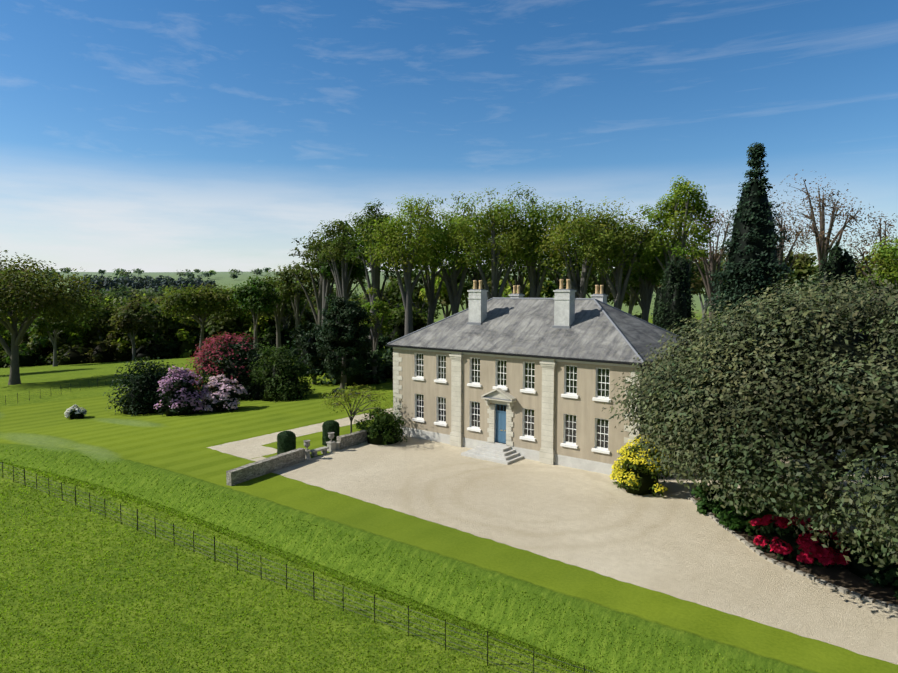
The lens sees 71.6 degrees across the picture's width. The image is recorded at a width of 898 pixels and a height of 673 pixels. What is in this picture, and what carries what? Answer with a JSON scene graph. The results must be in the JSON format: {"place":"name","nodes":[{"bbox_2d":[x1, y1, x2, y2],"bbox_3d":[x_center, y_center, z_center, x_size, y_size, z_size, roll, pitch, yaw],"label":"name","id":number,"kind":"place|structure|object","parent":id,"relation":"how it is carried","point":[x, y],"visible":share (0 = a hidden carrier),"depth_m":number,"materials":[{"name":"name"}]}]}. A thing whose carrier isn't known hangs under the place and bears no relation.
{"place":"outdoors","nodes":[
{"label":"outdoors","id":0,"kind":"place"},
{"bbox_2d":[0,271,897,672],"bbox_3d":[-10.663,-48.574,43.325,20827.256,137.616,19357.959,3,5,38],"label":"ground","id":1,"kind":"structure","parent":0,"point":[170,451],"depth_m":31.15,"materials":[{"name":"green plant"}]},
{"bbox_2d":[0,250,110,384],"bbox_3d":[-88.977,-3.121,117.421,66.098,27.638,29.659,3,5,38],"label":"oak","id":2,"kind":"object","parent":1,"relation":"on","point":[57,301],"visible":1,"depth_m":104.68,"materials":[{"name":"green plant"}]},
{"bbox_2d":[157,282,252,357],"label":"park oak","id":3,"kind":"object","parent":1,"relation":"on","point":[214,301],"visible":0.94,"depth_m":164.17,"materials":[{"name":"green plant"}]},
{"bbox_2d":[64,332,357,418],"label":"shrubs","id":4,"kind":"object","parent":1,"relation":"on","point":[234,372],"depth_m":75.22,"materials":[{"name":"green plant"}]},
{"bbox_2d":[0,284,441,367],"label":"valley woodland","id":5,"kind":"object","parent":1,"relation":"on","point":[132,327],"visible":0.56,"depth_m":185.69,"materials":[{"name":"green plant"}]},
{"bbox_2d":[3,267,465,297],"bbox_3d":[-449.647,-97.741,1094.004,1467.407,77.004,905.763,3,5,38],"label":"distant trees","id":6,"kind":"object","parent":1,"relation":"on","point":[140,283],"visible":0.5,"depth_m":713.26,"materials":[{"name":"green plant"}]},
{"bbox_2d":[277,431,295,454],"bbox_3d":[-12.771,8.465,48.920,1.550,2.155,1.534,3,5,38],"label":"topiary yew","id":7,"kind":"object","parent":1,"relation":"on","point":[286,441],"visible":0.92,"depth_m":48.36,"materials":[{"name":"green plant"}]},
{"bbox_2d":[226,430,367,485],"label":"garden wall","id":8,"kind":"structure","parent":1,"relation":"on","point":[241,474],"depth_m":45.27,"materials":[{"name":"grey stone"}]},
{"bbox_2d":[0,362,594,672],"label":"park fence","id":9,"kind":"object","parent":1,"relation":"on","point":[272,561],"visible":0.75,"depth_m":30.92,"materials":[{"name":"grey metal"}]},
{"bbox_2d":[231,220,392,383],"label":"trees","id":10,"kind":"object","parent":1,"relation":"on","point":[290,291],"visible":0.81,"depth_m":146.66,"materials":[{"name":"green plant"}]},
{"bbox_2d":[302,238,340,327],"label":"grove tree","id":11,"kind":"object","parent":1,"relation":"on","point":[326,281],"visible":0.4,"depth_m":127.90,"materials":[{"name":"green plant"}]},
{"bbox_2d":[322,420,339,445],"bbox_3d":[-10.045,8.170,52.922,1.517,2.174,1.525,3,5,38],"label":"topiary yew","id":12,"kind":"object","parent":1,"relation":"on","point":[330,426],"visible":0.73,"depth_m":52.40,"materials":[{"name":"green plant"}]},
{"bbox_2d":[289,293,373,388],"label":"dark yew","id":13,"kind":"object","parent":1,"relation":"on","point":[342,332],"visible":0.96,"depth_m":85.24,"materials":[{"name":"green plant"}]},
{"bbox_2d":[315,219,361,301],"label":"grove tree","id":14,"kind":"object","parent":1,"relation":"on","point":[333,257],"visible":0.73,"depth_m":118.69,"materials":[{"name":"green plant"}]},
{"bbox_2d":[320,383,394,432],"bbox_3d":[-8.159,6.727,54.083,6.965,5.344,6.924,0,4,2],"label":"spreading tree","id":15,"kind":"object","parent":1,"relation":"on","point":[348,396],"visible":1,"depth_m":54.43,"materials":[{"name":"green plant"}]},
{"bbox_2d":[336,198,406,362],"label":"grove tree","id":16,"kind":"object","parent":1,"relation":"on","point":[370,215],"visible":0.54,"depth_m":111.70,"materials":[{"name":"green plant"}]},
{"bbox_2d":[357,193,450,334],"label":"grove tree","id":17,"kind":"object","parent":1,"relation":"on","point":[393,255],"visible":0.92,"depth_m":104.46,"materials":[{"name":"green plant"}]},
{"bbox_2d":[416,200,507,314],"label":"grove tree","id":18,"kind":"object","parent":1,"relation":"on","point":[454,291],"visible":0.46,"depth_m":109.23,"materials":[{"name":"green plant"}]},
{"bbox_2d":[440,188,542,298],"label":"grove tree","id":19,"kind":"object","parent":1,"relation":"on","point":[484,230],"visible":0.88,"depth_m":101.32,"materials":[{"name":"green plant"}]},
{"bbox_2d":[287,311,713,385],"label":"woodland understorey","id":20,"kind":"object","parent":1,"relation":"on","point":[368,376],"visible":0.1,"depth_m":93.19,"materials":[{"name":"green plant"}]},
{"bbox_2d":[317,199,704,346],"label":"trees","id":21,"kind":"object","parent":1,"relation":"on","point":[429,286],"visible":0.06,"depth_m":142.78,"materials":[{"name":"green plant"}]},
{"bbox_2d":[352,406,671,496],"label":"shrubs","id":22,"kind":"object","parent":1,"relation":"on","point":[635,474],"visible":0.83,"depth_m":40.54,"materials":[{"name":"yellow plant"}]},
{"bbox_2d":[482,182,572,297],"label":"grove tree","id":23,"kind":"object","parent":1,"relation":"on","point":[534,277],"visible":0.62,"depth_m":102.71,"materials":[{"name":"green plant"}]},
{"bbox_2d":[207,408,897,664],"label":"gravel forecourt and paths","id":24,"kind":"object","parent":1,"relation":"on","point":[672,542],"visible":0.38,"depth_m":35.13,"materials":[{"name":"beige gravel"}]},
{"bbox_2d":[303,432,339,459],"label":"urns and bench","id":25,"kind":"object","parent":24,"relation":"on","point":[332,446],"visible":0.88,"depth_m":49.97,"materials":[{"name":"stone"}]},
{"bbox_2d":[687,495,897,610],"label":"bed edging stones","id":26,"kind":"object","parent":24,"relation":"on","point":[813,577],"visible":0.4,"depth_m":28.76,"materials":[{"name":"grey stone"}]},
{"bbox_2d":[691,481,897,604],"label":"flower bed shrubs","id":27,"kind":"object","parent":24,"relation":"on","point":[779,539],"visible":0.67,"depth_m":29.75,"materials":[{"name":"red plant"}]},
{"bbox_2d":[535,196,643,297],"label":"grove tree","id":28,"kind":"object","parent":1,"relation":"on","point":[578,286],"visible":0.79,"depth_m":96.51,"materials":[{"name":"green plant"}]},
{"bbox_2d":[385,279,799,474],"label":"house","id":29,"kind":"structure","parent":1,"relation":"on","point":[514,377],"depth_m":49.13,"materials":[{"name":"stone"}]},
{"bbox_2d":[573,210,664,309],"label":"grove tree","id":30,"kind":"object","parent":1,"relation":"on","point":[618,293],"visible":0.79,"depth_m":95.65,"materials":[{"name":"green plant"}]},
{"bbox_2d":[380,250,897,329],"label":"wood","id":31,"kind":"object","parent":1,"relation":"on","point":[800,267],"visible":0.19,"depth_m":183.99,"materials":[{"name":"green plant"}]},
{"bbox_2d":[618,225,672,321],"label":"grove tree","id":32,"kind":"object","parent":1,"relation":"on","point":[646,291],"visible":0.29,"depth_m":101.97,"materials":[{"name":"green plant"}]},
{"bbox_2d":[696,142,793,339],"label":"conifer tree","id":33,"kind":"object","parent":1,"relation":"on","point":[752,256],"visible":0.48,"depth_m":82.35,"materials":[{"name":"green plant"}]},
{"bbox_2d":[602,268,897,574],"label":"holm oak by house","id":34,"kind":"object","parent":1,"relation":"on","point":[820,386],"visible":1,"depth_m":28.17,"materials":[{"name":"green plant"}]},
{"bbox_2d":[649,237,864,338],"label":"conifer trees","id":35,"kind":"object","parent":1,"relation":"on","point":[673,302],"visible":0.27,"depth_m":71.77,"materials":[{"name":"green plant"}]},
{"bbox_2d":[632,175,897,307],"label":"tree","id":36,"kind":"object","parent":1,"relation":"on","point":[685,207],"visible":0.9,"depth_m":92.69,"materials":[{"name":"green plant"}]},
{"bbox_2d":[672,169,897,320],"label":"bare trees","id":37,"kind":"object","parent":1,"relation":"on","point":[823,241],"visible":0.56,"depth_m":113.23,"materials":[{"name":"brown plant"}]},
{"bbox_2d":[0,0,897,271],"label":"sky","id":38,"kind":"structure","parent":0,"point":[145,135],"materials":[{"name":"blue"}]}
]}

